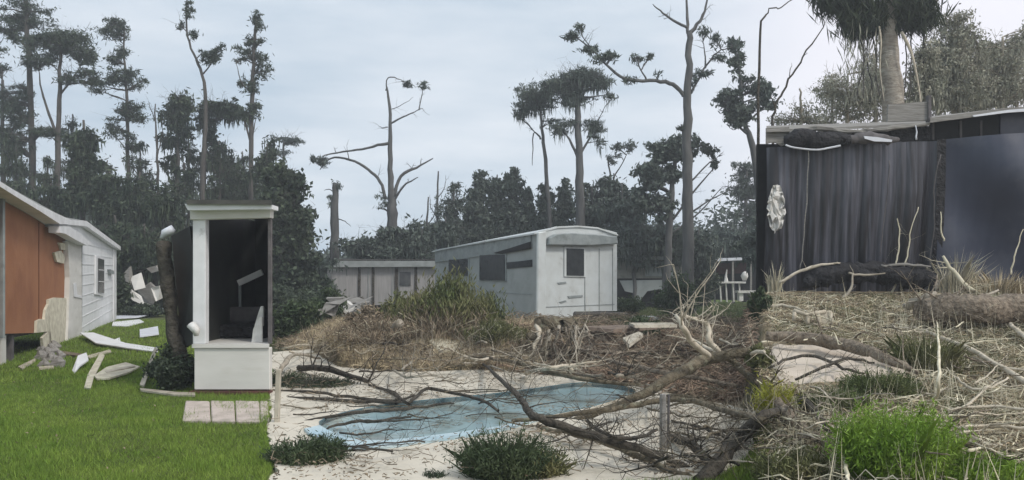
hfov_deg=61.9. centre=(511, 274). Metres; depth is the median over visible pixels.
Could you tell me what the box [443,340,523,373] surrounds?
bare bough
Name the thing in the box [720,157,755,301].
broadleaf tree
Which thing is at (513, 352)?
bare bough
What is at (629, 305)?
bush
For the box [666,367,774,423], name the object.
fallen branch
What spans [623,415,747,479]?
bare bough
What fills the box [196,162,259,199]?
thicket tree
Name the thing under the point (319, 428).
pool coping
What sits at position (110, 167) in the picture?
pine tree
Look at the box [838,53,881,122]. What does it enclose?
thicket tree
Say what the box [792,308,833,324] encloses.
broken chair
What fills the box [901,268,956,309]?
branch
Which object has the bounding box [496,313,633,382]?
bare bough
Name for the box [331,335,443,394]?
bare bough
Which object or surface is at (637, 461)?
bare bough
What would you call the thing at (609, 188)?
thicket tree
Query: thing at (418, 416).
bare bough
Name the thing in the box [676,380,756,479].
bare bough
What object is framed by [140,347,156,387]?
siding board
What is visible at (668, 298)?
bush
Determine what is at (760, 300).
bush
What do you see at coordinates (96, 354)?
siding board
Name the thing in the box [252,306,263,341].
folded chair
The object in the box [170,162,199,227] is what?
thicket tree
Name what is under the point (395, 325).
fallen branch
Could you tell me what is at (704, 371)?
bare bough
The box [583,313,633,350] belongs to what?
bare bough
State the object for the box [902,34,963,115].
thicket tree
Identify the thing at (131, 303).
bush
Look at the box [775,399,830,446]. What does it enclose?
loose branch
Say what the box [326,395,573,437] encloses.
floating leaves
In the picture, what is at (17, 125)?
pine tree
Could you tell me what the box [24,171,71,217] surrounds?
thicket tree
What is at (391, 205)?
dead tree
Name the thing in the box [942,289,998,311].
fallen branch
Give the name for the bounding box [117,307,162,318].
siding board
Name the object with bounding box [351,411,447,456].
bare bough
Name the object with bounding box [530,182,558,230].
cedar tree
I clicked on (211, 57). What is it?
pine tree
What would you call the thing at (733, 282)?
garden table
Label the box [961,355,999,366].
loose branch
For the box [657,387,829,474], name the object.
bare bough
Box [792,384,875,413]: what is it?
weed
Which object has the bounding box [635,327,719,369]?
bare bough
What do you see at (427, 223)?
dead tree
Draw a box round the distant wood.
[37,183,753,275]
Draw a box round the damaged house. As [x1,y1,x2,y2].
[0,182,120,363]
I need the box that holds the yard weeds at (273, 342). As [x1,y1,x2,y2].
[269,314,628,345]
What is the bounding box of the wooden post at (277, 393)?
[274,369,281,421]
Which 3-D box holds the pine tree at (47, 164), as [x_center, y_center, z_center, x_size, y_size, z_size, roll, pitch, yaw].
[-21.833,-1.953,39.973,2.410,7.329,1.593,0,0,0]
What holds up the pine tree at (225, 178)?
on the ground at (751, 386)
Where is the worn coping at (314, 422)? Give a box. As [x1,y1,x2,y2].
[304,380,640,427]
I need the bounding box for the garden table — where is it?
[719,281,745,301]
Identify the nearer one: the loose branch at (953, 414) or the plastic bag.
the loose branch at (953, 414)
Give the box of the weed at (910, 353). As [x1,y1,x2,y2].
[871,327,984,374]
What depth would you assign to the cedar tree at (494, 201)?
42.86 m
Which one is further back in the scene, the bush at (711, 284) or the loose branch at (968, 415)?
the bush at (711, 284)
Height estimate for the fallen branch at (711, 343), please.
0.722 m
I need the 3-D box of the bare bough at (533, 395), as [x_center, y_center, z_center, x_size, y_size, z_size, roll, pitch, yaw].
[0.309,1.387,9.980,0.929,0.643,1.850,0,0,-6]
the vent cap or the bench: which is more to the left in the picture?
the vent cap
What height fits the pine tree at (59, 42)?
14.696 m
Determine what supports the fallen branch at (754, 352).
on the ground at (751, 386)
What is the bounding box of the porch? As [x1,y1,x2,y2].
[185,200,277,394]
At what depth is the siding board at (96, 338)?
18.96 m
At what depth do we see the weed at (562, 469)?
6.68 m
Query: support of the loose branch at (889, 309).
on the ground at (751, 386)
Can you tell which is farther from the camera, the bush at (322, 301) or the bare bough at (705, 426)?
the bush at (322, 301)
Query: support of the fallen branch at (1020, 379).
on the bank brush at (861, 326)
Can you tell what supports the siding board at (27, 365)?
on the ground at (751, 386)
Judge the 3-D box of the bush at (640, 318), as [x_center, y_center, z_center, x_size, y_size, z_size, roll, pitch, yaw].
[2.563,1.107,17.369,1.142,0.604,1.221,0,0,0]
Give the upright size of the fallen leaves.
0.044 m
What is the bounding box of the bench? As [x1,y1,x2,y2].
[735,290,755,300]
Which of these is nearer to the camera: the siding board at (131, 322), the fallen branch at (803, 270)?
the fallen branch at (803, 270)
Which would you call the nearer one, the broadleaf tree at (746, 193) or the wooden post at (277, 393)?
the wooden post at (277, 393)
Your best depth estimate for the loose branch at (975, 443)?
6.19 m
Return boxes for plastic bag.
[187,322,199,335]
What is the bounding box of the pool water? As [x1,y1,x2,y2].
[322,387,631,439]
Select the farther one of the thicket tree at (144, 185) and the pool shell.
the thicket tree at (144, 185)
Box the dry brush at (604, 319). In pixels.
[271,296,762,379]
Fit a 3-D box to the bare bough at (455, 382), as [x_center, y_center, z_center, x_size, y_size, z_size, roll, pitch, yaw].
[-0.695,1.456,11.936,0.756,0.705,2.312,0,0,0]
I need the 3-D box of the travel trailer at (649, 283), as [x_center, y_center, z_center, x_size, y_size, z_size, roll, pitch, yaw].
[6.768,0.419,41.200,4.036,2.629,2.800,0,0,0]
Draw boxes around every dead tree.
[146,98,173,194]
[309,77,432,227]
[324,180,347,259]
[426,197,435,224]
[428,171,449,248]
[559,0,744,312]
[756,0,790,143]
[770,22,824,143]
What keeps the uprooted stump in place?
on the ground at (751, 386)
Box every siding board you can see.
[18,358,35,369]
[38,365,53,369]
[64,352,81,355]
[72,353,88,373]
[80,332,157,352]
[84,376,93,388]
[87,349,110,358]
[87,353,104,375]
[94,362,139,379]
[105,365,134,372]
[112,319,142,326]
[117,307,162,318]
[140,326,158,336]
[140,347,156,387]
[140,388,194,396]
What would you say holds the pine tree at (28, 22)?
on the ground at (751, 386)
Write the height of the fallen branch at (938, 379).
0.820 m
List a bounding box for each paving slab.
[182,401,210,423]
[211,401,234,423]
[235,401,259,423]
[260,401,268,422]
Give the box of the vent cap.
[160,225,175,239]
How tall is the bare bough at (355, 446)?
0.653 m
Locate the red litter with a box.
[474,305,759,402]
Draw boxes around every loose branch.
[755,382,843,420]
[761,323,802,343]
[770,360,831,399]
[771,400,854,437]
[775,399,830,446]
[778,407,836,450]
[778,410,855,441]
[784,384,831,420]
[784,417,832,455]
[788,364,858,410]
[790,384,847,402]
[801,388,850,432]
[804,318,851,335]
[809,295,843,332]
[813,303,838,322]
[818,410,865,427]
[827,362,891,417]
[831,322,855,344]
[849,317,875,338]
[863,299,910,324]
[872,301,913,343]
[881,319,908,345]
[888,368,949,432]
[892,430,949,473]
[897,321,943,332]
[902,318,959,334]
[908,357,958,399]
[911,306,945,322]
[912,391,989,428]
[918,402,976,437]
[940,392,1019,447]
[942,332,986,376]
[942,404,1018,447]
[948,389,1016,422]
[952,413,1019,453]
[954,430,1023,461]
[955,383,1021,448]
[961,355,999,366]
[961,365,1021,407]
[961,404,1023,442]
[964,348,1023,363]
[965,377,1020,406]
[966,324,1023,344]
[967,387,1023,459]
[970,365,1023,400]
[974,355,1006,383]
[975,358,1023,380]
[979,394,1023,415]
[982,323,1019,343]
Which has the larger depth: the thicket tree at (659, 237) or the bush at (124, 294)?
the thicket tree at (659, 237)
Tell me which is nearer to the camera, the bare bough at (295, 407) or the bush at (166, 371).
the bare bough at (295, 407)
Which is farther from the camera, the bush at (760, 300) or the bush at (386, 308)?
the bush at (386, 308)
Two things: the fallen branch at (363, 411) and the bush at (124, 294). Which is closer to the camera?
the fallen branch at (363, 411)
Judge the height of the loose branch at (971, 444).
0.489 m
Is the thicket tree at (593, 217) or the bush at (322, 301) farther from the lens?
the thicket tree at (593, 217)
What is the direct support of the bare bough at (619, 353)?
on the ground at (751, 386)
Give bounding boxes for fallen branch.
[272,349,319,376]
[273,363,425,404]
[288,364,428,407]
[296,331,386,387]
[306,379,467,419]
[326,396,429,429]
[342,363,504,416]
[385,319,403,339]
[449,329,708,469]
[470,318,661,400]
[511,356,825,453]
[534,321,676,361]
[536,379,745,479]
[547,386,691,460]
[565,322,787,390]
[652,252,721,370]
[659,410,733,467]
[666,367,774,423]
[667,300,739,351]
[670,397,785,458]
[694,339,788,376]
[761,339,880,373]
[769,385,839,448]
[769,444,816,455]
[771,303,802,310]
[778,259,839,282]
[779,463,826,470]
[795,338,874,380]
[798,394,855,437]
[809,425,852,479]
[842,266,855,298]
[848,272,885,275]
[881,263,930,266]
[912,321,945,412]
[913,326,1023,384]
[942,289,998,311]
[947,389,1023,412]
[954,375,1019,390]
[954,421,1002,453]
[969,405,1023,429]
[989,356,1023,370]
[1008,322,1023,338]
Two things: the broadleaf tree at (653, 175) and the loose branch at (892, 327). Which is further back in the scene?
the broadleaf tree at (653, 175)
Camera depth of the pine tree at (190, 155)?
44.96 m
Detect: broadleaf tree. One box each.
[245,156,334,293]
[623,131,729,287]
[710,35,784,201]
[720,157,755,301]
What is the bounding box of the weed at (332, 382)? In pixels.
[272,372,357,388]
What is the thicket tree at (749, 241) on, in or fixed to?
on the ground at (751, 386)
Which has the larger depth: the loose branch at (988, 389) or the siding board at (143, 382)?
the siding board at (143, 382)
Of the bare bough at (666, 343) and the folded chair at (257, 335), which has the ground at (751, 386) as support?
the bare bough at (666, 343)
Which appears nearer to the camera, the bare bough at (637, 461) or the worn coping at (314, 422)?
the bare bough at (637, 461)
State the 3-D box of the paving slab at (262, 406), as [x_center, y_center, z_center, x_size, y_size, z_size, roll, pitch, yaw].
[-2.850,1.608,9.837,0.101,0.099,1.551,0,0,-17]
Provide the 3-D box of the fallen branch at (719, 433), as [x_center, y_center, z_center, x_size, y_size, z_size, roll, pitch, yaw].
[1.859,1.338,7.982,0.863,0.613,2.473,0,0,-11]
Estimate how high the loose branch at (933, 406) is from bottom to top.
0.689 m
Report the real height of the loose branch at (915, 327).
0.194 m
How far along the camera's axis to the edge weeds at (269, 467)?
8.09 m
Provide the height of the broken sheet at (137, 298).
0.668 m
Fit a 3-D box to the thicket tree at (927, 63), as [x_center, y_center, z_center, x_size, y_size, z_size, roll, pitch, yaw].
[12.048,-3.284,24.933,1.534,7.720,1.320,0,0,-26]
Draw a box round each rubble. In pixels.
[34,340,65,367]
[318,291,370,316]
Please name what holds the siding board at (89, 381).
on the ground at (751, 386)
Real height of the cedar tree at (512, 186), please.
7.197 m
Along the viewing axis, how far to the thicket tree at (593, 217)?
41.87 m
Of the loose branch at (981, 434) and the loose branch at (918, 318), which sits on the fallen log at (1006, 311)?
the loose branch at (918, 318)
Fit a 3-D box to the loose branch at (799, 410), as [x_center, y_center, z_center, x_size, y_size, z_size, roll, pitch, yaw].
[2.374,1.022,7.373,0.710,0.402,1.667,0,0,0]
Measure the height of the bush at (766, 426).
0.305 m
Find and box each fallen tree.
[573,289,804,419]
[693,407,789,479]
[727,350,794,398]
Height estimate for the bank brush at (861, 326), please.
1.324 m
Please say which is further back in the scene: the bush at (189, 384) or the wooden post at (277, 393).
the bush at (189, 384)
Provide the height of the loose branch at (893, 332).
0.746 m
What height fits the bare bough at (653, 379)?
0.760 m
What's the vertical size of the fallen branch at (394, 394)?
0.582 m
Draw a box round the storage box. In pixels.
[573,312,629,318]
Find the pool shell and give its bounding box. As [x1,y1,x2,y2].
[319,382,635,424]
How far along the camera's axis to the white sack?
29.83 m
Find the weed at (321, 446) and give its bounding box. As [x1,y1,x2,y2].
[259,427,354,466]
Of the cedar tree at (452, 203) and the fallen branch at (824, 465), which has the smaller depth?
the fallen branch at (824, 465)
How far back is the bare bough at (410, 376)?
10.45 m
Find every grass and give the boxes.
[0,318,193,383]
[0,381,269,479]
[613,438,771,479]
[637,302,747,321]
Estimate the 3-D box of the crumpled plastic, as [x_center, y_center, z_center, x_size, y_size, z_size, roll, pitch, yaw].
[5.037,-1.250,16.270,0.384,0.948,0.138,0,0,0]
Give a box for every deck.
[266,349,755,479]
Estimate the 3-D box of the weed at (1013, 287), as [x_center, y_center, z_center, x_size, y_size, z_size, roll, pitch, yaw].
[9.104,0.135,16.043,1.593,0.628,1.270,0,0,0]
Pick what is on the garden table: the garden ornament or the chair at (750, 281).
the garden ornament
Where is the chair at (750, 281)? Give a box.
[713,257,755,303]
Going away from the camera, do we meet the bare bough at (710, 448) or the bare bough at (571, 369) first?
the bare bough at (710, 448)
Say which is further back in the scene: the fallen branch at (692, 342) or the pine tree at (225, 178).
the pine tree at (225, 178)
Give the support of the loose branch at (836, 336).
on the fallen log at (824, 341)
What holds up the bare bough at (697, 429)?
on the ground at (751, 386)
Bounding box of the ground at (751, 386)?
[0,291,1023,479]
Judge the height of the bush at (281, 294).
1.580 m
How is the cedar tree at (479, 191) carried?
on the ground at (751, 386)
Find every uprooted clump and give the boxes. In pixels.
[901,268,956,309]
[923,256,1001,293]
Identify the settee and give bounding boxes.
[220,307,273,337]
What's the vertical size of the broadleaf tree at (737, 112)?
12.113 m
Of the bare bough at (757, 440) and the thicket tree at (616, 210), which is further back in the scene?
the thicket tree at (616, 210)
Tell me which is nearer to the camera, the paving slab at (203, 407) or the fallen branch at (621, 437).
the fallen branch at (621, 437)
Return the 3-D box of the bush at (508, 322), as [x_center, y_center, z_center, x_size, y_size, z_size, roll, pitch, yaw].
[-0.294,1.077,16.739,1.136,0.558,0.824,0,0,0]
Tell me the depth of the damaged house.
18.57 m
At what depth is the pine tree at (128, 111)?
45.86 m
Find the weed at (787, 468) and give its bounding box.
[744,435,840,479]
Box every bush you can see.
[117,271,133,314]
[120,302,164,317]
[124,277,161,307]
[140,342,193,390]
[150,263,175,307]
[186,354,193,387]
[272,281,323,314]
[272,298,325,339]
[308,285,348,319]
[315,313,433,347]
[342,301,393,324]
[369,287,491,345]
[372,290,408,318]
[383,255,515,337]
[457,314,532,347]
[484,318,520,330]
[487,309,506,318]
[613,293,646,315]
[621,315,662,337]
[648,268,706,317]
[694,265,723,306]
[744,342,775,374]
[745,286,772,321]
[746,421,773,441]
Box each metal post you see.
[659,394,666,450]
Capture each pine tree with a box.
[0,0,67,190]
[0,43,37,182]
[0,132,40,185]
[13,14,109,189]
[24,155,64,202]
[51,114,100,218]
[87,14,156,219]
[88,158,117,221]
[120,141,165,191]
[154,85,202,305]
[160,131,206,227]
[166,0,226,199]
[191,85,248,199]
[194,141,239,199]
[223,9,274,199]
[228,151,258,192]
[269,130,304,165]
[509,78,560,228]
[531,57,618,225]
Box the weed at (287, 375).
[272,368,309,383]
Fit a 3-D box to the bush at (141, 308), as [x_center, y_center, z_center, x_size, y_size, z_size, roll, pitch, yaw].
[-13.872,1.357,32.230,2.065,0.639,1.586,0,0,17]
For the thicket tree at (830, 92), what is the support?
on the ground at (751, 386)
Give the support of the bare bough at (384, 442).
on the pool deck at (588, 472)
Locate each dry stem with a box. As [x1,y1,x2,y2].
[891,207,918,292]
[895,218,906,262]
[940,212,944,240]
[1010,229,1023,274]
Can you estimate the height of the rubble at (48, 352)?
0.252 m
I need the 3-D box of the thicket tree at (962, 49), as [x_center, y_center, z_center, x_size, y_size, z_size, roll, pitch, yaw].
[13.864,-3.835,26.976,2.920,9.324,2.433,0,0,0]
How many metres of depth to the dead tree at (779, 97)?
20.97 m
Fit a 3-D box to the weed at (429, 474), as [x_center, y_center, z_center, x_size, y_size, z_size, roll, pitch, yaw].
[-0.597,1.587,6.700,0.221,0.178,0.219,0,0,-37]
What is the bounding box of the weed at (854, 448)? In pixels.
[814,392,980,479]
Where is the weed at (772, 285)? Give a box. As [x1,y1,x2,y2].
[761,262,786,291]
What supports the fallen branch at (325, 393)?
on the pool deck at (588, 472)
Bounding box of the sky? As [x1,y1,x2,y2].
[0,0,1023,255]
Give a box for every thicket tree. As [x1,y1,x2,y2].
[1,173,33,195]
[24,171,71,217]
[69,167,148,229]
[86,214,137,276]
[117,213,173,291]
[120,168,163,231]
[139,175,192,248]
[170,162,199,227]
[190,133,247,174]
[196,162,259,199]
[236,135,279,199]
[298,252,348,292]
[326,225,377,258]
[356,215,443,258]
[400,220,446,258]
[427,217,462,256]
[560,176,608,229]
[594,172,628,202]
[596,183,658,230]
[608,213,659,297]
[642,223,697,291]
[674,223,734,306]
[706,221,750,302]
[728,210,755,273]
[766,88,829,131]
[796,60,872,131]
[809,49,881,129]
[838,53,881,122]
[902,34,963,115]
[902,35,952,115]
[907,3,999,114]
[944,57,1004,113]
[959,20,1023,112]
[993,33,1023,108]
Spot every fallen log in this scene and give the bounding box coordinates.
[765,297,919,374]
[883,261,1023,325]
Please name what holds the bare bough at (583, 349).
on the ground at (751, 386)
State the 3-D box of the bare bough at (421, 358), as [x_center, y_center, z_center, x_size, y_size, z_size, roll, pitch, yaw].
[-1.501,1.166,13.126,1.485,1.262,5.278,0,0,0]
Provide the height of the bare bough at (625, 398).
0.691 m
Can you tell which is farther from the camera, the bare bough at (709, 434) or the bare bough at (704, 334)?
the bare bough at (704, 334)
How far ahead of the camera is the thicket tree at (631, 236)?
39.48 m
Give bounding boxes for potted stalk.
[724,269,727,281]
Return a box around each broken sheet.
[124,266,133,288]
[130,290,143,302]
[131,273,145,290]
[138,282,155,304]
[146,265,157,272]
[151,286,162,300]
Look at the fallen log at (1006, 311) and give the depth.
12.05 m
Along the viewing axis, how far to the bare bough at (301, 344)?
16.02 m
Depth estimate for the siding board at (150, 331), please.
22.49 m
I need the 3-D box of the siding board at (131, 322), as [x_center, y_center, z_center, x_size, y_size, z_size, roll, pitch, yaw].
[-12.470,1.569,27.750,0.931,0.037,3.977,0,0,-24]
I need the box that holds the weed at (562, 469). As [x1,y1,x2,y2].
[504,435,585,479]
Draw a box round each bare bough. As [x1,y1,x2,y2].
[262,390,326,410]
[281,314,337,352]
[288,326,371,358]
[290,384,371,425]
[291,356,335,387]
[295,347,331,387]
[297,403,392,457]
[307,402,424,454]
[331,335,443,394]
[339,411,440,439]
[340,377,448,419]
[341,339,434,375]
[342,424,433,460]
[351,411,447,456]
[352,330,430,364]
[357,293,419,344]
[364,387,477,430]
[373,316,460,369]
[379,378,428,387]
[392,303,483,393]
[398,371,464,428]
[414,316,470,360]
[423,310,501,377]
[425,352,520,408]
[434,357,478,399]
[439,307,487,355]
[442,320,553,365]
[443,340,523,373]
[450,318,572,357]
[454,377,520,393]
[464,321,542,389]
[466,401,583,421]
[467,366,551,411]
[476,313,554,376]
[480,334,526,352]
[483,341,573,386]
[493,370,565,406]
[494,378,596,431]
[495,407,611,444]
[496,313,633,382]
[502,426,605,452]
[505,329,587,404]
[521,343,616,381]
[524,297,623,389]
[524,329,590,361]
[531,310,617,354]
[549,401,693,478]
[572,360,659,395]
[582,333,671,378]
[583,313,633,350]
[590,312,695,380]
[591,404,704,479]
[596,321,659,358]
[604,381,690,411]
[612,324,699,355]
[620,359,685,406]
[621,374,723,399]
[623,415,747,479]
[625,322,683,353]
[629,326,695,367]
[631,396,693,436]
[632,308,717,348]
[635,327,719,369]
[638,401,718,463]
[640,319,724,358]
[641,427,718,478]
[647,391,717,431]
[656,386,734,450]
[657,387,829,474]
[658,366,747,405]
[659,324,736,361]
[661,417,757,468]
[667,354,719,392]
[672,407,737,431]
[673,393,763,445]
[675,318,722,352]
[675,383,749,444]
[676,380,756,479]
[677,306,716,344]
[679,318,745,355]
[682,366,725,397]
[692,381,798,466]
[693,352,749,433]
[696,387,791,437]
[705,367,807,446]
[705,399,791,463]
[716,284,795,367]
[717,388,812,454]
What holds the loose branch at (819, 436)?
on the fallen branch at (780, 401)
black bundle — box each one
[803,262,876,288]
[854,260,935,291]
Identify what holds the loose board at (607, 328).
on the dry brush at (604, 319)
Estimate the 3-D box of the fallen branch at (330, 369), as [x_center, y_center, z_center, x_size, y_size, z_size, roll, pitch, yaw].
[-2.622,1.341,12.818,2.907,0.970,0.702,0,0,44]
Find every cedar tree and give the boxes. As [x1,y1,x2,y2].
[52,120,110,220]
[430,181,471,240]
[458,207,481,244]
[460,169,502,241]
[483,172,509,237]
[490,166,531,237]
[520,186,542,232]
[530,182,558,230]
[551,177,575,226]
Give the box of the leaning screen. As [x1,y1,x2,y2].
[172,226,192,347]
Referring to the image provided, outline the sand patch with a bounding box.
[767,344,909,385]
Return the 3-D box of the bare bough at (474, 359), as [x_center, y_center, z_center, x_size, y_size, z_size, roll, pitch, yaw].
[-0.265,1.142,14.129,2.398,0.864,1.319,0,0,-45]
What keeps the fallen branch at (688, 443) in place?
on the pool deck at (588, 472)
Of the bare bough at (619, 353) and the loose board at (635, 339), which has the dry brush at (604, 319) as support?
the loose board at (635, 339)
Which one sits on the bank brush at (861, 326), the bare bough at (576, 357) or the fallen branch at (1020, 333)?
the fallen branch at (1020, 333)
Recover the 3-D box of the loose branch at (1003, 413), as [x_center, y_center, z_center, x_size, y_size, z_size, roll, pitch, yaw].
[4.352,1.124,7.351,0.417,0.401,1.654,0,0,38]
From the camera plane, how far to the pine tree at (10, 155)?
41.85 m
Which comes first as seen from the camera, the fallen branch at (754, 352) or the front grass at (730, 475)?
the front grass at (730, 475)
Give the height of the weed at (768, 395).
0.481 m
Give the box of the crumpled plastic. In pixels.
[767,185,785,232]
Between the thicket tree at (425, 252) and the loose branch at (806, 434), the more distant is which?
the thicket tree at (425, 252)
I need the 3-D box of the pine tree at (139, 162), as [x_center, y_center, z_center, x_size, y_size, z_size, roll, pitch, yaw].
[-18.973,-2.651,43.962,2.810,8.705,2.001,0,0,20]
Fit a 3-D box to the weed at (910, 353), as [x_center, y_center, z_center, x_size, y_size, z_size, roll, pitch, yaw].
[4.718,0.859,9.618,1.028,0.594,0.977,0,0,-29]
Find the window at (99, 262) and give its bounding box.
[94,255,104,296]
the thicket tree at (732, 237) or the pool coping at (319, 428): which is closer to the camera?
the pool coping at (319, 428)
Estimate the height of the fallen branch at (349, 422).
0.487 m
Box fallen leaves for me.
[2,370,236,478]
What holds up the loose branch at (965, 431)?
on the bank brush at (861, 326)
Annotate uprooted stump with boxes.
[512,300,620,363]
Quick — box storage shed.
[756,95,1023,291]
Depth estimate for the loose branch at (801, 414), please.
7.07 m
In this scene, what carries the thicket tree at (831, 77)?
on the ground at (751, 386)
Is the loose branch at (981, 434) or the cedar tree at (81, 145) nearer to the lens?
the loose branch at (981, 434)
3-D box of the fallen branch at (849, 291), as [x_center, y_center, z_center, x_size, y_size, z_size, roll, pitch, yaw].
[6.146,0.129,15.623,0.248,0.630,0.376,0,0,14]
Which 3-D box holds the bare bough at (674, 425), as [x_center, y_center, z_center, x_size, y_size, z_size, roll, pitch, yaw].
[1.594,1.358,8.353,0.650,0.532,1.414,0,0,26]
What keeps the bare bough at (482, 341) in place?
on the ground at (751, 386)
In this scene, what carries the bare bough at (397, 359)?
on the pool deck at (588, 472)
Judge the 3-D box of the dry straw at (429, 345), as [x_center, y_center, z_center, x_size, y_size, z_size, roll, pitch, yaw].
[-1.942,1.322,17.131,7.195,0.859,8.053,0,0,0]
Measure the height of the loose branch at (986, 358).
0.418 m
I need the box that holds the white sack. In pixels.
[340,301,354,317]
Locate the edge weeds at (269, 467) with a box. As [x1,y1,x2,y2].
[257,370,274,479]
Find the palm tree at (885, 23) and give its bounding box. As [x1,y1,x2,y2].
[805,0,957,121]
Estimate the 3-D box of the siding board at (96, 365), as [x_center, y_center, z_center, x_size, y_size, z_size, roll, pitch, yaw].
[-6.856,1.489,14.092,0.118,0.192,2.455,0,0,-21]
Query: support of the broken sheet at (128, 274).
on the broken sheet at (137, 298)
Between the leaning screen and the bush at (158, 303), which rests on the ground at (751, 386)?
the bush at (158, 303)
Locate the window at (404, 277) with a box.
[399,272,410,284]
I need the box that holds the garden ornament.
[741,271,747,280]
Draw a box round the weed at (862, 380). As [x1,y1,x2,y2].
[830,363,924,397]
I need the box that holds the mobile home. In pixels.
[317,258,434,310]
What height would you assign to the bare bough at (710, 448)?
0.899 m
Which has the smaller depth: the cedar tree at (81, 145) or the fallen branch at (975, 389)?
the fallen branch at (975, 389)
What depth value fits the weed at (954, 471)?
5.93 m
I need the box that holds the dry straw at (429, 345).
[283,314,583,374]
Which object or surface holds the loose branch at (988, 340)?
on the ground at (751, 386)
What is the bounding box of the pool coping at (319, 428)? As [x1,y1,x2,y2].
[304,421,537,449]
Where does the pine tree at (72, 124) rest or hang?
on the ground at (751, 386)
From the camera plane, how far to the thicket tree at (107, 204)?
36.65 m
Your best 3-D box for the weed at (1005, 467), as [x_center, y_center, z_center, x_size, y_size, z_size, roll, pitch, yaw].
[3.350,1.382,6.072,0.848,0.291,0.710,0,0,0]
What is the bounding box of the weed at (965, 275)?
[927,248,996,292]
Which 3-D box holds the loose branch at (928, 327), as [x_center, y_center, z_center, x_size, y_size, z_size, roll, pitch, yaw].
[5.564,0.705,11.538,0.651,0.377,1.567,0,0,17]
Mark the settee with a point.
(242, 321)
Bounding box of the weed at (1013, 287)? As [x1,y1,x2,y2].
[959,267,1023,294]
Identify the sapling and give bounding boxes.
[605,138,637,179]
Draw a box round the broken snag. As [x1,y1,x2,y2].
[156,240,187,367]
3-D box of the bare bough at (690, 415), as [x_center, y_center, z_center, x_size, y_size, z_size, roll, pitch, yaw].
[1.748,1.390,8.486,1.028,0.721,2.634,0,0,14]
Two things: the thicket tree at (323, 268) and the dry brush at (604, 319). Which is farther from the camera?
the thicket tree at (323, 268)
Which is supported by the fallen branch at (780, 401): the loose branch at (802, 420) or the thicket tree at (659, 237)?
the loose branch at (802, 420)
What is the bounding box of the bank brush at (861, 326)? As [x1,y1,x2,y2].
[751,291,1023,479]
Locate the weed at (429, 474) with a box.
[422,468,450,478]
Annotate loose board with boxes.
[430,337,468,352]
[582,325,660,332]
[623,331,642,347]
[629,323,676,327]
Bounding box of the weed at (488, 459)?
[440,420,569,479]
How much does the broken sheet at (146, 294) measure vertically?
0.896 m
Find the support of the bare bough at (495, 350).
on the ground at (751, 386)
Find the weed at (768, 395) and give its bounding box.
[743,371,805,418]
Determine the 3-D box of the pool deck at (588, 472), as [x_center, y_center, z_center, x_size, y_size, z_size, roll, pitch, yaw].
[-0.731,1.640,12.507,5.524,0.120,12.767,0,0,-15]
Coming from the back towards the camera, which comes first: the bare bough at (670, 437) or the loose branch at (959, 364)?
the loose branch at (959, 364)
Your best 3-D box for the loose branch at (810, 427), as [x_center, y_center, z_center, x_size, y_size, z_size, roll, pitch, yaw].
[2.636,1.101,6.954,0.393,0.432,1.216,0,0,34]
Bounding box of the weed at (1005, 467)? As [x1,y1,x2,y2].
[947,448,1023,479]
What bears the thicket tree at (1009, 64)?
on the ground at (751, 386)
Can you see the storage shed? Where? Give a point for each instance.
(979, 193)
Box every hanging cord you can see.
[929,154,940,265]
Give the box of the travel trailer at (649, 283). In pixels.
[617,256,681,307]
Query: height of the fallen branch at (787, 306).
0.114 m
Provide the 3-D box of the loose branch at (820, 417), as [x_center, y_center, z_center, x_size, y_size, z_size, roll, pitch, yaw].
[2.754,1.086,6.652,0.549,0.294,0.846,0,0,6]
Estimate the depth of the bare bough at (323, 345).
14.52 m
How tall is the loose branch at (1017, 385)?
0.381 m
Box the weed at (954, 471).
[936,450,975,479]
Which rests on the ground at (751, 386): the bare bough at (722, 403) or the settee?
the bare bough at (722, 403)
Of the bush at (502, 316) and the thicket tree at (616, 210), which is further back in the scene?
the thicket tree at (616, 210)
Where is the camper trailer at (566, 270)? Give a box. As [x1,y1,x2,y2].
[432,226,617,318]
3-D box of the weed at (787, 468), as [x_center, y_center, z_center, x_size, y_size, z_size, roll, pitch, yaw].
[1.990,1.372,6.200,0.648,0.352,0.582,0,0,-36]
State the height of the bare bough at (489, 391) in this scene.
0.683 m
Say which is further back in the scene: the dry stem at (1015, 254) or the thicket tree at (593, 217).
the thicket tree at (593, 217)
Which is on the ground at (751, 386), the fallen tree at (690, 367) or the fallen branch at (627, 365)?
the fallen branch at (627, 365)

